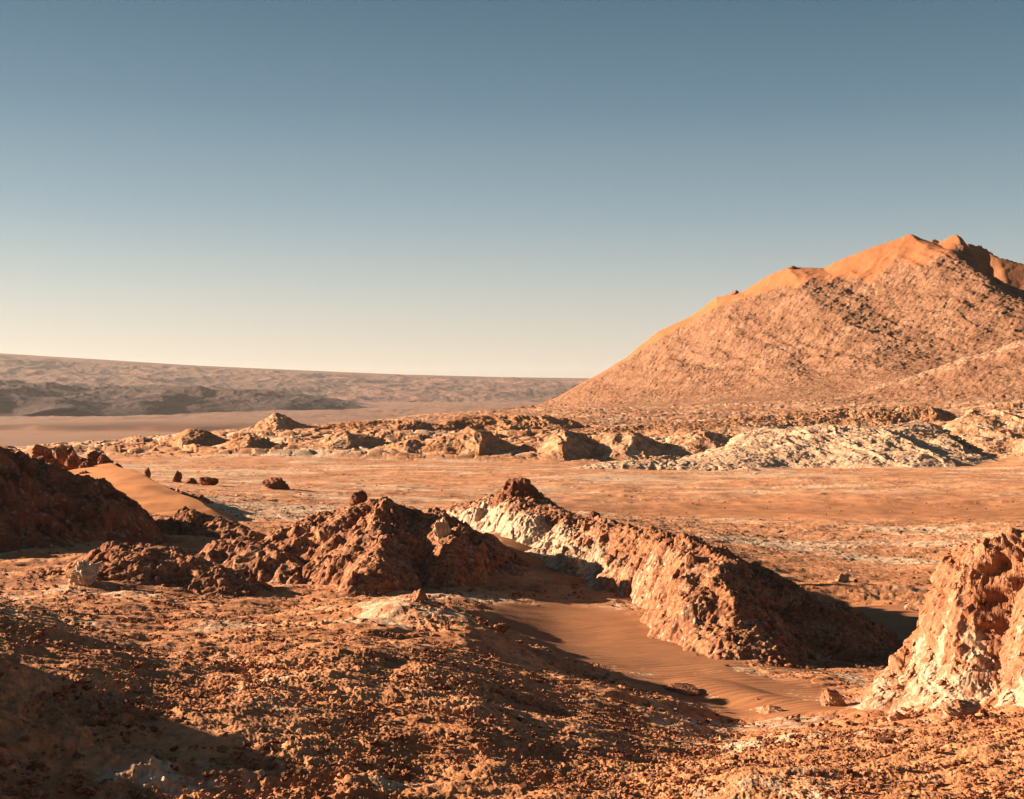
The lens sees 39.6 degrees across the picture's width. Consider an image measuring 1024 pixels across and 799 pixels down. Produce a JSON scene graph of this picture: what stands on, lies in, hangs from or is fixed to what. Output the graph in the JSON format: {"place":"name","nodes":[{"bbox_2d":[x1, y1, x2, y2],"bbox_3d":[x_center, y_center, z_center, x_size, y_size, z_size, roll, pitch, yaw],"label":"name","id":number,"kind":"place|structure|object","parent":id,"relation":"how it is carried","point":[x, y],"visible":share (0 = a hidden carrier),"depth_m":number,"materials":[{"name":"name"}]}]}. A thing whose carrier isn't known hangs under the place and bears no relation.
{"place":"outdoors","nodes":[
{"label":"outdoors","id":0,"kind":"place"},
{"bbox_2d":[0,379,376,415],"bbox_3d":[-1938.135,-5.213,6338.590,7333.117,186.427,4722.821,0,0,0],"label":"hills","id":1,"kind":"structure","parent":0,"point":[19,398],"depth_m":5695.74,"materials":[{"name":"stone"}]},
{"bbox_2d":[0,353,589,402],"bbox_3d":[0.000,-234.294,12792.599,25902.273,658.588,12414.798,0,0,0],"label":"plateau","id":2,"kind":"structure","parent":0,"point":[350,386],"depth_m":12333.98,"materials":[{"name":"brown stone"}]},
{"bbox_2d":[0,397,1023,798],"bbox_3d":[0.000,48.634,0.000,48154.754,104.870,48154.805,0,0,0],"label":"ground","id":3,"kind":"structure","parent":0,"point":[588,633],"depth_m":30.10,"materials":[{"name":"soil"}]},
{"bbox_2d":[0,754,5,762],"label":"loose stone","id":4,"kind":"object","parent":3,"relation":"on","point":[2,758],"visible":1,"depth_m":16.21,"materials":[{"name":"brown stone"}]},
{"bbox_2d":[0,742,6,747],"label":"loose stone","id":5,"kind":"object","parent":3,"relation":"on","point":[3,744],"visible":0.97,"depth_m":16.66,"materials":[{"name":"brown stone"}]},
{"bbox_2d":[19,735,29,741],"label":"loose stone","id":6,"kind":"object","parent":3,"relation":"on","point":[25,738],"visible":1,"depth_m":16.98,"materials":[{"name":"brown stone"}]},
{"bbox_2d":[26,763,37,770],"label":"loose stone","id":7,"kind":"object","parent":3,"relation":"on","point":[33,767],"visible":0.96,"depth_m":16.38,"materials":[{"name":"brown stone"}]},
{"bbox_2d":[37,763,46,768],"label":"loose stone","id":8,"kind":"object","parent":3,"relation":"on","point":[41,765],"visible":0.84,"depth_m":16.49,"materials":[{"name":"brown stone"}]},
{"bbox_2d":[72,752,84,759],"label":"loose stone","id":9,"kind":"object","parent":3,"relation":"on","point":[75,755],"visible":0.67,"depth_m":17.15,"materials":[{"name":"brown stone"}]},
{"bbox_2d":[83,685,92,689],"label":"loose stone","id":10,"kind":"object","parent":3,"relation":"on","point":[86,687],"visible":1,"depth_m":19.46,"materials":[{"name":"brown stone"}]},
{"bbox_2d":[82,720,95,726],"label":"loose stone","id":11,"kind":"object","parent":3,"relation":"on","point":[89,723],"visible":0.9,"depth_m":18.27,"materials":[{"name":"brown stone"}]},
{"bbox_2d":[109,709,121,716],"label":"loose stone","id":12,"kind":"object","parent":3,"relation":"on","point":[115,713],"visible":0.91,"depth_m":18.66,"materials":[{"name":"brown stone"}]},
{"bbox_2d":[51,452,213,503],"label":"rubble heap","id":13,"kind":"object","parent":3,"relation":"on","point":[202,498],"visible":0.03,"depth_m":87.95,"materials":[{"name":"brown stone"}]},
{"bbox_2d":[31,444,51,460],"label":"boulder","id":14,"kind":"object","parent":13,"relation":"on","point":[39,450],"visible":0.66,"depth_m":90.96,"materials":[{"name":"brown stone"}]},
{"bbox_2d":[55,448,68,463],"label":"boulder","id":15,"kind":"object","parent":13,"relation":"on","point":[61,456],"visible":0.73,"depth_m":90.14,"materials":[{"name":"brown stone"}]},
{"bbox_2d":[67,446,73,454],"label":"boulder","id":16,"kind":"object","parent":13,"relation":"on","point":[70,450],"visible":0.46,"depth_m":91.10,"materials":[{"name":"brown stone"}]},
{"bbox_2d":[128,721,136,727],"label":"loose stone","id":17,"kind":"object","parent":3,"relation":"on","point":[131,723],"visible":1,"depth_m":18.47,"materials":[{"name":"brown stone"}]},
{"bbox_2d":[0,446,270,552],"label":"rock mound","id":18,"kind":"object","parent":3,"relation":"on","point":[43,503],"visible":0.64,"depth_m":54.28,"materials":[{"name":"brown stone"}]},
{"bbox_2d":[0,541,279,599],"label":"rock mound","id":19,"kind":"object","parent":3,"relation":"on","point":[151,566],"visible":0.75,"depth_m":40.54,"materials":[{"name":"brown stone"}]},
{"bbox_2d":[68,560,102,585],"bbox_3d":[-11.668,4.861,38.905,0.892,0.937,0.913,0,0,0],"label":"boulder","id":20,"kind":"object","parent":19,"relation":"on","point":[85,573],"visible":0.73,"depth_m":38.62,"materials":[{"name":"brown stone"}]},
{"bbox_2d":[144,468,150,477],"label":"boulder","id":21,"kind":"object","parent":3,"relation":"on","point":[147,472],"visible":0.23,"depth_m":139.75,"materials":[{"name":"brown stone"}]},
{"bbox_2d":[69,463,242,522],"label":"sand dune","id":22,"kind":"structure","parent":3,"relation":"on","point":[148,494],"depth_m":75.65,"materials":[{"name":"orange sand"}]},
{"bbox_2d":[46,459,61,466],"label":"boulder","id":23,"kind":"object","parent":22,"relation":"on","point":[55,461],"visible":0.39,"depth_m":87.37,"materials":[{"name":"brown stone"}]},
{"bbox_2d":[61,459,75,470],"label":"boulder","id":24,"kind":"object","parent":22,"relation":"on","point":[68,464],"visible":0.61,"depth_m":87.03,"materials":[{"name":"brown stone"}]},
{"bbox_2d":[68,450,81,469],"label":"boulder","id":25,"kind":"object","parent":22,"relation":"on","point":[73,457],"visible":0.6,"depth_m":88.27,"materials":[{"name":"brown stone"}]},
{"bbox_2d":[78,461,90,468],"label":"boulder","id":26,"kind":"object","parent":22,"relation":"on","point":[84,464],"visible":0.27,"depth_m":86.05,"materials":[{"name":"brown stone"}]},
{"bbox_2d":[87,451,101,465],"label":"boulder","id":27,"kind":"object","parent":22,"relation":"on","point":[92,457],"visible":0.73,"depth_m":88.92,"materials":[{"name":"brown stone"}]},
{"bbox_2d":[97,454,113,464],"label":"boulder","id":28,"kind":"object","parent":22,"relation":"on","point":[104,459],"visible":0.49,"depth_m":88.58,"materials":[{"name":"brown stone"}]},
{"bbox_2d":[169,746,178,751],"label":"loose stone","id":29,"kind":"object","parent":3,"relation":"on","point":[172,749],"visible":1,"depth_m":17.94,"materials":[{"name":"brown stone"}]},
{"bbox_2d":[171,470,181,481],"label":"boulder","id":30,"kind":"object","parent":3,"relation":"on","point":[177,477],"visible":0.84,"depth_m":140.78,"materials":[{"name":"brown stone"}]},
{"bbox_2d":[182,478,197,483],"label":"boulder","id":31,"kind":"object","parent":3,"relation":"on","point":[192,480],"visible":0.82,"depth_m":137.63,"materials":[{"name":"brown stone"}]},
{"bbox_2d":[162,428,229,448],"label":"salt mound","id":32,"kind":"object","parent":3,"relation":"on","point":[188,436],"visible":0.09,"depth_m":261.22,"materials":[{"name":"brown stone"}]},
{"bbox_2d":[199,477,218,485],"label":"boulder","id":33,"kind":"object","parent":3,"relation":"on","point":[208,481],"visible":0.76,"depth_m":135.34,"materials":[{"name":"brown stone"}]},
{"bbox_2d":[155,506,266,541],"bbox_3d":[-13.427,5.461,61.778,8.550,1.585,6.885,0,0,0],"label":"rock mound","id":34,"kind":"object","parent":3,"relation":"on","point":[184,520],"visible":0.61,"depth_m":60.83,"materials":[{"name":"brown stone"}]},
{"bbox_2d":[216,745,228,752],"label":"loose stone","id":35,"kind":"object","parent":3,"relation":"on","point":[222,749],"visible":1,"depth_m":17.87,"materials":[{"name":"brown stone"}]},
{"bbox_2d":[195,538,304,584],"bbox_3d":[-8.707,5.252,45.677,7.480,1.478,6.698,0,0,0],"label":"rock mound","id":36,"kind":"object","parent":3,"relation":"on","point":[269,563],"visible":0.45,"depth_m":44.46,"materials":[{"name":"brown stone"}]},
{"bbox_2d":[257,727,266,732],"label":"loose stone","id":37,"kind":"object","parent":3,"relation":"on","point":[262,729],"visible":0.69,"depth_m":18.62,"materials":[{"name":"brown stone"}]},
{"bbox_2d":[220,434,311,457],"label":"salt mound","id":38,"kind":"object","parent":3,"relation":"on","point":[248,441],"visible":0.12,"depth_m":251.49,"materials":[{"name":"beige stone"}]},
{"bbox_2d":[264,742,271,749],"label":"loose stone","id":39,"kind":"object","parent":3,"relation":"on","point":[268,745],"visible":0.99,"depth_m":18.03,"materials":[{"name":"brown stone"}]},
{"bbox_2d":[261,477,289,488],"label":"boulder","id":40,"kind":"object","parent":3,"relation":"on","point":[275,483],"visible":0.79,"depth_m":123.51,"materials":[{"name":"brown stone"}]},
{"bbox_2d":[236,412,315,431],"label":"salt mound","id":41,"kind":"object","parent":3,"relation":"on","point":[275,421],"visible":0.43,"depth_m":327.11,"materials":[{"name":"brown stone"}]},
{"bbox_2d":[281,729,290,733],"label":"loose stone","id":42,"kind":"object","parent":3,"relation":"on","point":[287,731],"visible":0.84,"depth_m":18.75,"materials":[{"name":"brown stone"}]},
{"bbox_2d":[287,431,390,449],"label":"salt mound","id":43,"kind":"object","parent":3,"relation":"on","point":[344,440],"visible":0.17,"depth_m":252.12,"materials":[{"name":"stone"}]},
{"bbox_2d":[308,439,425,457],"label":"rock","id":44,"kind":"object","parent":3,"relation":"on","point":[410,443],"visible":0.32,"depth_m":241.27,"materials":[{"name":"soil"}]},
{"bbox_2d":[316,420,454,430],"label":"rock","id":45,"kind":"object","parent":3,"relation":"on","point":[399,425],"visible":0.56,"depth_m":328.22,"materials":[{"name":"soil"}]},
{"bbox_2d":[387,687,396,691],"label":"loose stone","id":46,"kind":"object","parent":3,"relation":"on","point":[392,689],"visible":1,"depth_m":20.89,"materials":[{"name":"brown stone"}]},
{"bbox_2d":[258,498,532,596],"bbox_3d":[-5.023,4.764,47.558,13.119,2.899,14.148,0,0,44],"label":"rock mound","id":47,"kind":"object","parent":3,"relation":"on","point":[375,546],"visible":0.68,"depth_m":44.46,"materials":[{"name":"brown stone"}]},
{"bbox_2d":[349,490,367,506],"bbox_3d":[-5.311,3.517,48.960,0.590,0.816,0.465,0,0,-35],"label":"boulder","id":48,"kind":"object","parent":47,"relation":"on","point":[361,496],"visible":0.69,"depth_m":48.88,"materials":[{"name":"brown stone"}]},
{"bbox_2d":[378,496,393,501],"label":"boulder","id":49,"kind":"object","parent":47,"relation":"on","point":[382,498],"visible":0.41,"depth_m":48.50,"materials":[{"name":"brown stone"}]},
{"bbox_2d":[432,517,450,539],"bbox_3d":[-2.201,4.125,45.121,0.684,0.838,0.676,0,0,-9],"label":"boulder","id":50,"kind":"object","parent":47,"relation":"on","point":[441,529],"visible":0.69,"depth_m":44.83,"materials":[{"name":"brown stone"}]},
{"bbox_2d":[391,765,400,768],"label":"loose stone","id":51,"kind":"object","parent":3,"relation":"on","point":[395,767],"visible":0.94,"depth_m":17.97,"materials":[{"name":"brown stone"}]},
{"bbox_2d":[394,633,404,638],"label":"loose stone","id":52,"kind":"object","parent":3,"relation":"on","point":[401,636],"visible":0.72,"depth_m":27.63,"materials":[{"name":"brown stone"}]},
{"bbox_2d":[411,589,427,601],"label":"boulder","id":53,"kind":"object","parent":3,"relation":"on","point":[419,595],"visible":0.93,"depth_m":30.44,"materials":[{"name":"brown stone"}]},
{"bbox_2d":[438,683,450,690],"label":"loose stone","id":54,"kind":"object","parent":3,"relation":"on","point":[447,688],"visible":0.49,"depth_m":22.05,"materials":[{"name":"brown stone"}]},
{"bbox_2d":[456,774,467,779],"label":"loose stone","id":55,"kind":"object","parent":3,"relation":"on","point":[463,777],"visible":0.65,"depth_m":17.62,"materials":[{"name":"orange stone"}]},
{"bbox_2d":[459,764,473,771],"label":"loose stone","id":56,"kind":"object","parent":3,"relation":"on","point":[467,767],"visible":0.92,"depth_m":18.02,"materials":[{"name":"orange stone"}]},
{"bbox_2d":[411,426,523,455],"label":"rock","id":57,"kind":"object","parent":3,"relation":"on","point":[469,440],"visible":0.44,"depth_m":239.06,"materials":[{"name":"stone"}]},
{"bbox_2d":[465,735,474,741],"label":"loose stone","id":58,"kind":"object","parent":3,"relation":"on","point":[470,738],"visible":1,"depth_m":19.11,"materials":[{"name":"brown stone"}]},
{"bbox_2d":[489,623,509,632],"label":"boulder","id":59,"kind":"object","parent":3,"relation":"on","point":[503,627],"visible":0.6,"depth_m":29.67,"materials":[{"name":"brown stone"}]},
{"bbox_2d":[437,414,586,430],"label":"rock","id":60,"kind":"object","parent":3,"relation":"on","point":[518,422],"visible":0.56,"depth_m":341.93,"materials":[{"name":"stone"}]},
{"bbox_2d":[519,781,528,787],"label":"loose stone","id":61,"kind":"object","parent":3,"relation":"on","point":[525,784],"visible":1,"depth_m":17.41,"materials":[{"name":"brown stone"}]},
{"bbox_2d":[484,429,597,460],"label":"rock","id":62,"kind":"object","parent":3,"relation":"on","point":[562,444],"visible":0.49,"depth_m":236.02,"materials":[{"name":"stone"}]},
{"bbox_2d":[566,730,575,733],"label":"loose stone","id":63,"kind":"object","parent":3,"relation":"on","point":[570,732],"visible":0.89,"depth_m":20.45,"materials":[{"name":"brown stone"}]},
{"bbox_2d":[568,431,682,461],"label":"rock","id":64,"kind":"object","parent":3,"relation":"on","point":[630,445],"visible":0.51,"depth_m":234.47,"materials":[{"name":"stone"}]},
{"bbox_2d":[573,458,760,470],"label":"salt mound","id":65,"kind":"object","parent":3,"relation":"on","point":[657,464],"visible":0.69,"depth_m":205.03,"materials":[{"name":"stone"}]},
{"bbox_2d":[442,478,902,673],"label":"rock ridge","id":66,"kind":"object","parent":3,"relation":"on","point":[690,593],"visible":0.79,"depth_m":39.22,"materials":[{"name":"brown stone"}]},
{"bbox_2d":[584,511,599,520],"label":"boulder","id":67,"kind":"object","parent":66,"relation":"on","point":[591,515],"visible":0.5,"depth_m":51.38,"materials":[{"name":"brown stone"}]},
{"bbox_2d":[663,683,699,695],"bbox_3d":[3.506,5.993,29.331,0.730,0.216,0.780,0,0,0],"label":"boulder","id":68,"kind":"object","parent":3,"relation":"on","point":[686,689],"visible":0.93,"depth_m":29.23,"materials":[{"name":"brown stone"}]},
{"bbox_2d":[663,429,732,456],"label":"salt mound","id":69,"kind":"object","parent":3,"relation":"on","point":[696,442],"visible":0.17,"depth_m":237.54,"materials":[{"name":"stone"}]},
{"bbox_2d":[544,406,955,432],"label":"salt mound","id":70,"kind":"object","parent":3,"relation":"on","point":[873,416],"visible":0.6,"depth_m":346.18,"materials":[{"name":"stone"}]},
{"bbox_2d":[755,705,782,713],"bbox_3d":[4.968,5.950,27.312,0.454,0.202,0.575,0,0,-28],"label":"boulder","id":71,"kind":"object","parent":3,"relation":"on","point":[767,709],"visible":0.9,"depth_m":27.21,"materials":[{"name":"brown stone"}]},
{"bbox_2d":[625,526,1023,747],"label":"rock outcrop","id":72,"kind":"object","parent":3,"relation":"on","point":[987,576],"visible":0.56,"depth_m":25.90,"materials":[{"name":"beige stone"}]},
{"bbox_2d":[952,582,957,590],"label":"boulder","id":73,"kind":"object","parent":72,"relation":"on","point":[954,587],"visible":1,"depth_m":26.36,"materials":[{"name":"brown stone"}]},
{"bbox_2d":[675,424,988,468],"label":"salt mound","id":74,"kind":"object","parent":3,"relation":"on","point":[833,446],"visible":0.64,"depth_m":226.61,"materials":[{"name":"beige stone"}]},
{"bbox_2d":[820,688,847,705],"bbox_3d":[6.218,5.820,27.585,0.569,0.477,0.708,0,0,0],"label":"boulder","id":75,"kind":"object","parent":3,"relation":"on","point":[830,697],"visible":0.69,"depth_m":27.35,"materials":[{"name":"brown stone"}]},
{"bbox_2d":[831,573,849,582],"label":"boulder","id":76,"kind":"object","parent":3,"relation":"on","point":[840,577],"visible":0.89,"depth_m":53.85,"materials":[{"name":"brown stone"}]},
{"bbox_2d":[877,737,891,743],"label":"loose stone","id":77,"kind":"object","parent":3,"relation":"on","point":[886,740],"visible":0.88,"depth_m":20.05,"materials":[{"name":"brown stone"}]},
{"bbox_2d":[888,711,911,721],"bbox_3d":[6.554,5.368,24.015,0.402,0.234,0.249,0,0,0],"label":"boulder","id":78,"kind":"object","parent":3,"relation":"on","point":[895,716],"visible":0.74,"depth_m":23.94,"materials":[{"name":"brown stone"}]},
{"bbox_2d":[899,734,903,740],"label":"loose stone","id":79,"kind":"object","parent":3,"relation":"on","point":[901,737],"visible":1,"depth_m":20.17,"materials":[{"name":"brown stone"}]},
{"bbox_2d":[902,792,912,796],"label":"loose stone","id":80,"kind":"object","parent":3,"relation":"on","point":[906,794],"visible":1,"depth_m":15.59,"materials":[{"name":"orange stone"}]},
{"bbox_2d":[904,600,925,610],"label":"boulder","id":81,"kind":"object","parent":3,"relation":"on","point":[913,605],"visible":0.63,"depth_m":46.96,"materials":[{"name":"brown stone"}]},
{"bbox_2d":[880,420,995,461],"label":"salt mound","id":82,"kind":"object","parent":3,"relation":"on","point":[920,432],"visible":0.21,"depth_m":239.40,"materials":[{"name":"stone"}]},
{"bbox_2d":[934,780,945,786],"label":"loose stone","id":83,"kind":"object","parent":3,"relation":"on","point":[941,783],"visible":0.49,"depth_m":16.75,"materials":[{"name":"orange stone"}]},
{"bbox_2d":[945,730,952,734],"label":"loose stone","id":84,"kind":"object","parent":3,"relation":"on","point":[950,732],"visible":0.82,"depth_m":20.91,"materials":[{"name":"brown stone"}]},
{"bbox_2d":[938,699,980,721],"bbox_3d":[7.121,4.965,22.583,0.649,0.423,0.666,0,0,0],"label":"boulder","id":85,"kind":"object","parent":3,"relation":"on","point":[961,709],"visible":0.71,"depth_m":22.40,"materials":[{"name":"brown stone"}]},
{"bbox_2d":[941,407,1023,458],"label":"salt mound","id":86,"kind":"object","parent":3,"relation":"on","point":[993,433],"visible":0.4,"depth_m":241.37,"materials":[{"name":"beige stone"}]},
{"bbox_2d":[0,0,1023,377],"label":"sky","id":87,"kind":"structure","parent":0,"point":[482,188],"materials":[{"name":"blue"}]},
{"bbox_2d":[503,234,1023,409],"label":"hill","id":88,"kind":"structure","parent":0,"point":[902,307],"depth_m":713.99,"materials":[{"name":"brown stone"}]},
{"bbox_2d":[769,339,1023,404],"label":"hill","id":89,"kind":"structure","parent":0,"point":[995,373],"depth_m":466.67,"materials":[{"name":"brown stone"}]},
{"bbox_2d":[967,244,1023,289],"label":"hill","id":90,"kind":"structure","parent":0,"point":[1009,272],"depth_m":786.53,"materials":[{"name":"brown stone"}]}
]}

